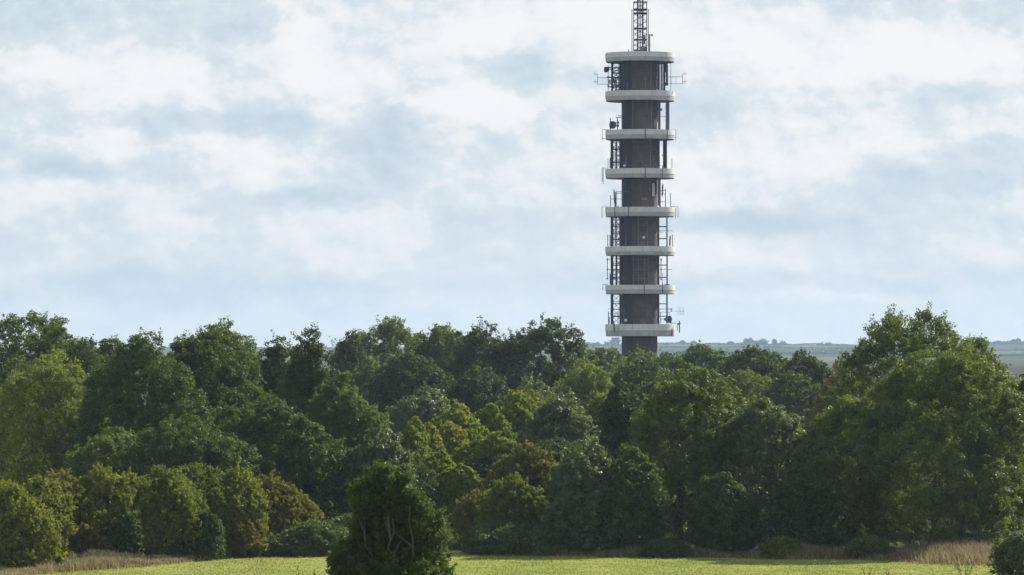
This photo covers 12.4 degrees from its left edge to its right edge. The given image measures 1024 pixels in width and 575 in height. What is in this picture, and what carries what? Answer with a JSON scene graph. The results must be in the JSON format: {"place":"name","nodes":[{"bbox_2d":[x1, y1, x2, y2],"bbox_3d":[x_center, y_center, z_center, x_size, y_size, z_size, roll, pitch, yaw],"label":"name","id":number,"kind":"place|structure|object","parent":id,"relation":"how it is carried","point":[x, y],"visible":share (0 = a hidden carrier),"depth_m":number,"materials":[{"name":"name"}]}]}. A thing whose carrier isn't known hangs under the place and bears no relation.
{"place":"outdoors","nodes":[
{"label":"outdoors","id":0,"kind":"place"},
{"bbox_2d":[0,549,238,574],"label":"verge grass","id":1,"kind":"structure","parent":0,"point":[99,563],"depth_m":223.84,"materials":[{"name":"beige plant"}]},
{"bbox_2d":[0,365,1023,566],"bbox_3d":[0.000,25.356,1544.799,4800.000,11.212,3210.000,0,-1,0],"label":"ground","id":2,"kind":"structure","parent":0,"point":[1016,370],"depth_m":285.70,"materials":[{"name":"green plant"}]},
{"bbox_2d":[0,354,67,483],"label":"woodland tree","id":3,"kind":"object","parent":2,"relation":"on","point":[4,375],"visible":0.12,"depth_m":314.53,"materials":[{"name":"green plant"}]},
{"bbox_2d":[0,310,69,473],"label":"poplar tree","id":4,"kind":"object","parent":2,"relation":"on","point":[31,340],"visible":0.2,"depth_m":333.59,"materials":[{"name":"green plant"}]},
{"bbox_2d":[10,473,78,560],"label":"hawthorn shrub","id":5,"kind":"object","parent":2,"relation":"on","point":[44,490],"visible":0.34,"depth_m":227.61,"materials":[{"name":"green plant"}]},
{"bbox_2d":[29,314,88,418],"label":"poplar tree","id":6,"kind":"object","parent":2,"relation":"on","point":[67,336],"visible":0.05,"depth_m":337.63,"materials":[{"name":"green plant"}]},
{"bbox_2d":[0,349,126,486],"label":"field maple","id":7,"kind":"object","parent":2,"relation":"on","point":[50,372],"visible":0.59,"depth_m":269.75,"materials":[{"name":"green plant"}]},
{"bbox_2d":[28,467,112,557],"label":"hawthorn shrub","id":8,"kind":"object","parent":2,"relation":"on","point":[86,517],"visible":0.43,"depth_m":229.71,"materials":[{"name":"green plant"}]},
{"bbox_2d":[36,334,134,473],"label":"woodland tree","id":9,"kind":"object","parent":2,"relation":"on","point":[89,355],"visible":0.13,"depth_m":314.20,"materials":[{"name":"green plant"}]},
{"bbox_2d":[66,461,139,555],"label":"hawthorn shrub","id":10,"kind":"object","parent":2,"relation":"on","point":[100,480],"visible":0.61,"depth_m":230.87,"materials":[{"name":"green plant"}]},
{"bbox_2d":[79,334,137,424],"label":"poplar tree","id":11,"kind":"object","parent":2,"relation":"on","point":[107,347],"visible":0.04,"depth_m":329.76,"materials":[{"name":"green plant"}]},
{"bbox_2d":[58,426,169,503],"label":"field maple","id":12,"kind":"object","parent":2,"relation":"on","point":[113,444],"visible":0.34,"depth_m":254.70,"materials":[{"name":"green plant"}]},
{"bbox_2d":[106,507,144,555],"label":"ivy bush","id":13,"kind":"object","parent":2,"relation":"on","point":[130,538],"visible":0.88,"depth_m":229.93,"materials":[{"name":"green plant"}]},
{"bbox_2d":[69,327,216,473],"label":"field maple","id":14,"kind":"object","parent":2,"relation":"on","point":[155,367],"visible":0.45,"depth_m":264.02,"materials":[{"name":"green plant"}]},
{"bbox_2d":[133,464,201,555],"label":"hawthorn shrub","id":15,"kind":"object","parent":2,"relation":"on","point":[164,481],"visible":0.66,"depth_m":232.87,"materials":[{"name":"green plant"}]},
{"bbox_2d":[166,466,209,554],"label":"hawthorn shrub","id":16,"kind":"object","parent":2,"relation":"on","point":[198,499],"visible":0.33,"depth_m":235.22,"materials":[{"name":"green plant"}]},
{"bbox_2d":[115,414,274,477],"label":"field maple","id":17,"kind":"object","parent":2,"relation":"on","point":[179,449],"visible":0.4,"depth_m":252.67,"materials":[{"name":"green plant"}]},
{"bbox_2d":[179,509,226,560],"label":"ivy bush","id":18,"kind":"object","parent":2,"relation":"on","point":[212,529],"visible":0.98,"depth_m":233.70,"materials":[{"name":"green plant"}]},
{"bbox_2d":[172,462,241,554],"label":"hawthorn shrub","id":19,"kind":"object","parent":2,"relation":"on","point":[218,504],"visible":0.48,"depth_m":237.11,"materials":[{"name":"green plant"}]},
{"bbox_2d":[157,323,278,465],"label":"field maple","id":20,"kind":"object","parent":2,"relation":"on","point":[207,352],"visible":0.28,"depth_m":270.73,"materials":[{"name":"green plant"}]},
{"bbox_2d":[195,315,262,425],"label":"ash tree","id":21,"kind":"object","parent":2,"relation":"on","point":[245,340],"visible":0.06,"depth_m":304.47,"materials":[{"name":"green plant"}]},
{"bbox_2d":[173,347,311,424],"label":"woodland tree","id":22,"kind":"object","parent":2,"relation":"on","point":[222,406],"visible":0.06,"depth_m":290.22,"materials":[{"name":"green plant"}]},
{"bbox_2d":[246,532,301,556],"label":"bramble bush","id":23,"kind":"object","parent":2,"relation":"on","point":[279,550],"visible":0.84,"depth_m":237.58,"materials":[{"name":"green plant"}]},
{"bbox_2d":[201,389,347,519],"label":"field maple","id":24,"kind":"object","parent":2,"relation":"on","point":[306,434],"visible":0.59,"depth_m":256.05,"materials":[{"name":"green plant"}]},
{"bbox_2d":[252,329,301,459],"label":"oak tree","id":25,"kind":"object","parent":2,"relation":"on","point":[271,366],"visible":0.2,"depth_m":289.08,"materials":[{"name":"green plant"}]},
{"bbox_2d":[275,489,325,541],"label":"hawthorn shrub","id":26,"kind":"object","parent":2,"relation":"on","point":[312,512],"visible":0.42,"depth_m":241.45,"materials":[{"name":"green plant"}]},
{"bbox_2d":[273,322,345,475],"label":"oak tree","id":27,"kind":"object","parent":2,"relation":"on","point":[311,371],"visible":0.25,"depth_m":285.19,"materials":[{"name":"green plant"}]},
{"bbox_2d":[272,517,352,556],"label":"bramble bush","id":28,"kind":"object","parent":2,"relation":"on","point":[316,528],"visible":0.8,"depth_m":238.15,"materials":[{"name":"green plant"}]},
{"bbox_2d":[295,448,357,518],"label":"sallow tree","id":29,"kind":"object","parent":2,"relation":"on","point":[308,487],"visible":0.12,"depth_m":260.18,"materials":[{"name":"green plant"}]},
{"bbox_2d":[310,512,352,551],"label":"bramble bush","id":30,"kind":"object","parent":2,"relation":"on","point":[337,521],"visible":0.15,"depth_m":241.21,"materials":[{"name":"green plant"}]},
{"bbox_2d":[295,370,396,507],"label":"sallow tree","id":31,"kind":"object","parent":2,"relation":"on","point":[355,415],"visible":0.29,"depth_m":268.49,"materials":[{"name":"green plant"}]},
{"bbox_2d":[326,328,370,395],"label":"oak tree","id":32,"kind":"object","parent":2,"relation":"on","point":[344,354],"visible":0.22,"depth_m":453.72,"materials":[{"name":"green plant"}]},
{"bbox_2d":[333,423,417,517],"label":"sallow tree","id":33,"kind":"object","parent":2,"relation":"on","point":[390,448],"visible":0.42,"depth_m":257.19,"materials":[{"name":"green plant"}]},
{"bbox_2d":[345,356,407,429],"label":"lime tree","id":34,"kind":"object","parent":2,"relation":"on","point":[364,375],"visible":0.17,"depth_m":428.35,"materials":[{"name":"green plant"}]},
{"bbox_2d":[326,315,456,401],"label":"lime tree","id":35,"kind":"object","parent":2,"relation":"on","point":[394,333],"visible":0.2,"depth_m":466.40,"materials":[{"name":"green plant"}]},
{"bbox_2d":[361,347,457,424],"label":"oak tree","id":36,"kind":"object","parent":2,"relation":"on","point":[413,371],"visible":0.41,"depth_m":403.30,"materials":[{"name":"green plant"}]},
{"bbox_2d":[399,416,431,464],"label":"hornbeam tree","id":37,"kind":"object","parent":2,"relation":"on","point":[414,432],"visible":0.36,"depth_m":305.11,"materials":[{"name":"green plant"}]},
{"bbox_2d":[385,381,463,449],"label":"willow tree","id":38,"kind":"object","parent":2,"relation":"on","point":[428,404],"visible":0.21,"depth_m":370.31,"materials":[{"name":"green plant"}]},
{"bbox_2d":[405,452,447,516],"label":"woodland tree","id":39,"kind":"object","parent":2,"relation":"on","point":[423,476],"visible":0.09,"depth_m":279.70,"materials":[{"name":"green plant"}]},
{"bbox_2d":[412,422,445,455],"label":"hornbeam tree","id":40,"kind":"object","parent":2,"relation":"on","point":[436,443],"visible":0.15,"depth_m":315.38,"materials":[{"name":"green plant"}]},
{"bbox_2d":[412,450,455,505],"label":"hornbeam tree","id":41,"kind":"object","parent":2,"relation":"on","point":[439,461],"visible":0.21,"depth_m":295.30,"materials":[{"name":"green plant"}]},
{"bbox_2d":[404,321,477,390],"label":"lime tree","id":42,"kind":"object","parent":2,"relation":"on","point":[446,337],"visible":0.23,"depth_m":465.98,"materials":[{"name":"green plant"}]},
{"bbox_2d":[438,420,470,457],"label":"hornbeam tree","id":43,"kind":"object","parent":2,"relation":"on","point":[452,434],"visible":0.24,"depth_m":319.13,"materials":[{"name":"green plant"}]},
{"bbox_2d":[428,462,481,524],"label":"hornbeam tree","id":44,"kind":"object","parent":2,"relation":"on","point":[461,478],"visible":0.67,"depth_m":280.94,"materials":[{"name":"green plant"}]},
{"bbox_2d":[432,403,489,442],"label":"hornbeam tree","id":45,"kind":"object","parent":2,"relation":"on","point":[462,416],"visible":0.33,"depth_m":329.20,"materials":[{"name":"green plant"}]},
{"bbox_2d":[450,435,487,464],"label":"hornbeam tree","id":46,"kind":"object","parent":2,"relation":"on","point":[466,450],"visible":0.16,"depth_m":305.27,"materials":[{"name":"green plant"}]},
{"bbox_2d":[438,361,514,416],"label":"oak tree","id":47,"kind":"object","parent":2,"relation":"on","point":[470,396],"visible":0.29,"depth_m":393.43,"materials":[{"name":"green plant"}]},
{"bbox_2d":[446,488,511,547],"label":"blackthorn shrub","id":48,"kind":"object","parent":2,"relation":"on","point":[463,514],"visible":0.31,"depth_m":248.15,"materials":[{"name":"green plant"}]},
{"bbox_2d":[443,315,521,409],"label":"oak tree","id":49,"kind":"object","parent":2,"relation":"on","point":[479,338],"visible":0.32,"depth_m":450.39,"materials":[{"name":"green plant"}]},
{"bbox_2d":[462,447,515,491],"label":"woodland tree","id":50,"kind":"object","parent":2,"relation":"on","point":[483,468],"visible":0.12,"depth_m":298.16,"materials":[{"name":"green plant"}]},
{"bbox_2d":[468,431,517,490],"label":"hornbeam tree","id":51,"kind":"object","parent":2,"relation":"on","point":[495,443],"visible":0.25,"depth_m":299.24,"materials":[{"name":"green plant"}]},
{"bbox_2d":[472,403,516,441],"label":"hornbeam tree","id":52,"kind":"object","parent":2,"relation":"on","point":[491,419],"visible":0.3,"depth_m":333.08,"materials":[{"name":"green plant"}]},
{"bbox_2d":[469,472,555,549],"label":"hawthorn shrub","id":53,"kind":"object","parent":2,"relation":"on","point":[517,497],"visible":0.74,"depth_m":241.87,"materials":[{"name":"green plant"}]},
{"bbox_2d":[457,516,578,555],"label":"bramble bush","id":54,"kind":"object","parent":2,"relation":"on","point":[473,539],"visible":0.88,"depth_m":239.50,"materials":[{"name":"green plant"}]},
{"bbox_2d":[498,390,537,444],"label":"hornbeam tree","id":55,"kind":"object","parent":2,"relation":"on","point":[521,406],"visible":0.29,"depth_m":336.84,"materials":[{"name":"green plant"}]},
{"bbox_2d":[480,439,560,510],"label":"blackthorn shrub","id":56,"kind":"object","parent":2,"relation":"on","point":[534,466],"visible":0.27,"depth_m":254.97,"materials":[{"name":"green plant"}]},
{"bbox_2d":[495,371,559,424],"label":"willow tree","id":57,"kind":"object","parent":2,"relation":"on","point":[540,388],"visible":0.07,"depth_m":384.80,"materials":[{"name":"green plant"}]},
{"bbox_2d":[492,434,588,515],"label":"woodland tree","id":58,"kind":"object","parent":2,"relation":"on","point":[561,444],"visible":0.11,"depth_m":284.17,"materials":[{"name":"green plant"}]},
{"bbox_2d":[487,312,601,404],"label":"oak tree","id":59,"kind":"object","parent":2,"relation":"on","point":[538,340],"visible":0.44,"depth_m":447.22,"materials":[{"name":"green plant"}]},
{"bbox_2d":[514,388,608,503],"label":"sallow tree","id":60,"kind":"object","parent":2,"relation":"on","point":[571,420],"visible":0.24,"depth_m":294.79,"materials":[{"name":"green plant"}]},
{"bbox_2d":[551,356,613,435],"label":"lime tree","id":61,"kind":"object","parent":2,"relation":"on","point":[592,376],"visible":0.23,"depth_m":398.46,"materials":[{"name":"green plant"}]},
{"bbox_2d":[539,432,629,552],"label":"sallow tree","id":62,"kind":"object","parent":2,"relation":"on","point":[571,473],"visible":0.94,"depth_m":239.68,"materials":[{"name":"green plant"}]},
{"bbox_2d":[564,345,634,395],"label":"lime tree","id":63,"kind":"object","parent":2,"relation":"on","point":[614,358],"visible":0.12,"depth_m":518.42,"materials":[{"name":"green plant"}]},
{"bbox_2d":[583,391,617,450],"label":"lime tree","id":64,"kind":"object","parent":2,"relation":"on","point":[594,407],"visible":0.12,"depth_m":343.93,"materials":[{"name":"green plant"}]},
{"bbox_2d":[587,375,645,487],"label":"maple tree","id":65,"kind":"object","parent":2,"relation":"on","point":[617,408],"visible":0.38,"depth_m":265.35,"materials":[{"name":"green plant"}]},
{"bbox_2d":[588,350,669,406],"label":"oak tree","id":66,"kind":"object","parent":2,"relation":"on","point":[636,375],"visible":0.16,"depth_m":423.98,"materials":[{"name":"green plant"}]},
{"bbox_2d":[594,446,676,550],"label":"sallow tree","id":67,"kind":"object","parent":2,"relation":"on","point":[637,474],"visible":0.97,"depth_m":239.03,"materials":[{"name":"green plant"}]},
{"bbox_2d":[593,0,686,357],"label":"telecom tower","id":68,"kind":"structure","parent":2,"relation":"on","point":[639,172],"depth_m":598.17,"materials":[{"name":"concrete"}]},
{"bbox_2d":[626,366,705,448],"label":"lime tree","id":69,"kind":"object","parent":2,"relation":"on","point":[647,388],"visible":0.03,"depth_m":394.14,"materials":[{"name":"green plant"}]},
{"bbox_2d":[648,348,687,372],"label":"woodland tree","id":70,"kind":"object","parent":2,"relation":"on","point":[667,354],"visible":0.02,"depth_m":509.87,"materials":[{"name":"green plant"}]},
{"bbox_2d":[616,354,758,542],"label":"sallow tree","id":71,"kind":"object","parent":2,"relation":"on","point":[650,437],"visible":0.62,"depth_m":246.09,"materials":[{"name":"green plant"}]},
{"bbox_2d":[661,340,731,428],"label":"oak tree","id":72,"kind":"object","parent":2,"relation":"on","point":[698,354],"visible":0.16,"depth_m":487.93,"materials":[{"name":"green plant"}]},
{"bbox_2d":[682,471,760,552],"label":"sallow tree","id":73,"kind":"object","parent":2,"relation":"on","point":[708,528],"visible":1,"depth_m":239.00,"materials":[{"name":"green plant"}]},
{"bbox_2d":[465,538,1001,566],"bbox_3d":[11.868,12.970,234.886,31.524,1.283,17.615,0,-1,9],"label":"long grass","id":74,"kind":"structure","parent":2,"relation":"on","point":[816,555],"depth_m":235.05,"materials":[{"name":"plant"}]},
{"bbox_2d":[716,344,786,395],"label":"oak tree","id":75,"kind":"object","parent":2,"relation":"on","point":[743,360],"visible":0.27,"depth_m":479.15,"materials":[{"name":"green plant"}]},
{"bbox_2d":[715,366,792,440],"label":"lime tree","id":76,"kind":"object","parent":2,"relation":"on","point":[746,383],"visible":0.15,"depth_m":398.49,"materials":[{"name":"green plant"}]},
{"bbox_2d":[707,390,811,548],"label":"sallow tree","id":77,"kind":"object","parent":2,"relation":"on","point":[760,422],"visible":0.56,"depth_m":244.44,"materials":[{"name":"green plant"}]},
{"bbox_2d":[758,369,822,436],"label":"lime tree","id":78,"kind":"object","parent":2,"relation":"on","point":[801,389],"visible":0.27,"depth_m":393.58,"materials":[{"name":"green plant"}]},
{"bbox_2d":[765,346,833,425],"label":"oak tree","id":79,"kind":"object","parent":2,"relation":"on","point":[809,363],"visible":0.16,"depth_m":463.61,"materials":[{"name":"green plant"}]},
{"bbox_2d":[763,458,842,548],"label":"sallow tree","id":80,"kind":"object","parent":2,"relation":"on","point":[792,498],"visible":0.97,"depth_m":239.02,"materials":[{"name":"green plant"}]},
{"bbox_2d":[805,362,833,428],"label":"oak tree","id":81,"kind":"object","parent":2,"relation":"on","point":[817,374],"visible":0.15,"depth_m":449.60,"materials":[{"name":"green plant"}]},
{"bbox_2d":[803,362,857,430],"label":"tree","id":82,"kind":"object","parent":2,"relation":"on","point":[818,400],"visible":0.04,"depth_m":299.70,"materials":[{"name":"green plant"}]},
{"bbox_2d":[788,394,904,547],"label":"ash tree","id":83,"kind":"object","parent":2,"relation":"on","point":[816,446],"visible":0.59,"depth_m":241.40,"materials":[{"name":"green plant"}]},
{"bbox_2d":[842,533,897,558],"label":"bramble bush","id":84,"kind":"object","parent":2,"relation":"on","point":[869,545],"visible":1,"depth_m":234.65,"materials":[{"name":"green plant"}]},
{"bbox_2d":[819,300,988,526],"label":"ash tree","id":85,"kind":"object","parent":2,"relation":"on","point":[945,336],"visible":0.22,"depth_m":266.63,"materials":[{"name":"green plant"}]},
{"bbox_2d":[840,343,1023,545],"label":"ash tree","id":86,"kind":"object","parent":2,"relation":"on","point":[939,386],"visible":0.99,"depth_m":238.98,"materials":[{"name":"green plant"}]},
{"bbox_2d":[931,384,1018,533],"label":"woodland tree","id":87,"kind":"object","parent":2,"relation":"on","point":[952,522],"visible":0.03,"depth_m":266.38,"materials":[{"name":"green plant"}]},
{"bbox_2d":[951,331,1014,528],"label":"ash tree","id":88,"kind":"object","parent":2,"relation":"on","point":[982,345],"visible":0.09,"depth_m":275.25,"materials":[{"name":"green plant"}]},
{"bbox_2d":[993,373,1023,538],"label":"ash tree","id":89,"kind":"object","parent":2,"relation":"on","point":[1020,386],"visible":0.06,"depth_m":247.52,"materials":[{"name":"green plant"}]},
{"bbox_2d":[0,0,1023,347],"label":"sky","id":90,"kind":"structure","parent":0,"point":[174,166],"materials":[{"name":"white"}]},
{"bbox_2d":[3,344,1023,364],"bbox_3d":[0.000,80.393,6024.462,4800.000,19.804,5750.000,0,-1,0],"label":"hills","id":91,"kind":"structure","parent":0,"point":[829,359],"depth_m":4940.79,"materials":[{"name":"green plant"}]},
{"bbox_2d":[663,350,851,353],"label":"hedgerow","id":92,"kind":"object","parent":91,"relation":"on","point":[790,352],"visible":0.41,"depth_m":4475.43,"materials":[{"name":"green plant"}]},
{"bbox_2d":[659,345,862,348],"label":"hedgerow","id":93,"kind":"object","parent":91,"relation":"on","point":[767,346],"visible":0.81,"depth_m":5366.64,"materials":[{"name":"green plant"}]},
{"bbox_2d":[657,342,1023,345],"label":"hedgerow","id":94,"kind":"object","parent":91,"relation":"on","point":[816,344],"visible":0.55,"depth_m":5978.33,"materials":[{"name":"green plant"}]},
{"bbox_2d":[30,552,1015,574],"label":"field","id":95,"kind":"structure","parent":0,"point":[866,563],"depth_m":227.05,"materials":[{"name":"green plant"}]},
{"bbox_2d":[0,478,66,567],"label":"hawthorn shrub","id":96,"kind":"object","parent":95,"relation":"on","point":[28,519],"visible":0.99,"depth_m":220.58,"materials":[{"name":"green plant"}]},
{"bbox_2d":[96,466,167,555],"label":"hawthorn shrub","id":97,"kind":"object","parent":95,"relation":"on","point":[143,485],"visible":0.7,"depth_m":232.07,"materials":[{"name":"green plant"}]},
{"bbox_2d":[206,461,278,552],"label":"hawthorn shrub","id":98,"kind":"object","parent":95,"relation":"on","point":[248,488],"visible":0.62,"depth_m":237.91,"materials":[{"name":"green plant"}]},
{"bbox_2d":[222,514,271,557],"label":"hawthorn shrub","id":99,"kind":"object","parent":95,"relation":"on","point":[245,530],"visible":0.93,"depth_m":236.58,"materials":[{"name":"green plant"}]},
{"bbox_2d":[246,473,308,539],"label":"hawthorn shrub","id":100,"kind":"object","parent":95,"relation":"on","point":[277,488],"visible":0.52,"depth_m":240.32,"materials":[{"name":"green plant"}]},
{"bbox_2d":[325,459,460,574],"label":"young ash shrub","id":101,"kind":"object","parent":95,"relation":"on","point":[387,534],"visible":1,"depth_m":121.57,"materials":[{"name":"green plant"}]},
{"bbox_2d":[0,534,1008,571],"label":"tall weeds","id":102,"kind":"object","parent":95,"relation":"on","point":[117,554],"visible":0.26,"depth_m":235.59,"materials":[{"name":"brown plant"}]},
{"bbox_2d":[638,536,691,558],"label":"bramble bush","id":103,"kind":"object","parent":95,"relation":"on","point":[664,546],"visible":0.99,"depth_m":236.18,"materials":[{"name":"green plant"}]},
{"bbox_2d":[505,539,1023,566],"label":"tussock grass","id":104,"kind":"structure","parent":95,"relation":"on","point":[981,548],"depth_m":233.99,"materials":[{"name":"beige plant"}]},
{"bbox_2d":[757,534,803,558],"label":"bramble bush","id":105,"kind":"object","parent":95,"relation":"on","point":[770,547],"visible":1,"depth_m":235.28,"materials":[{"name":"green plant"}]},
{"bbox_2d":[986,530,1023,574],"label":"bramble bush","id":106,"kind":"object","parent":95,"relation":"on","point":[1008,556],"visible":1,"depth_m":213.24,"materials":[{"name":"green plant"}]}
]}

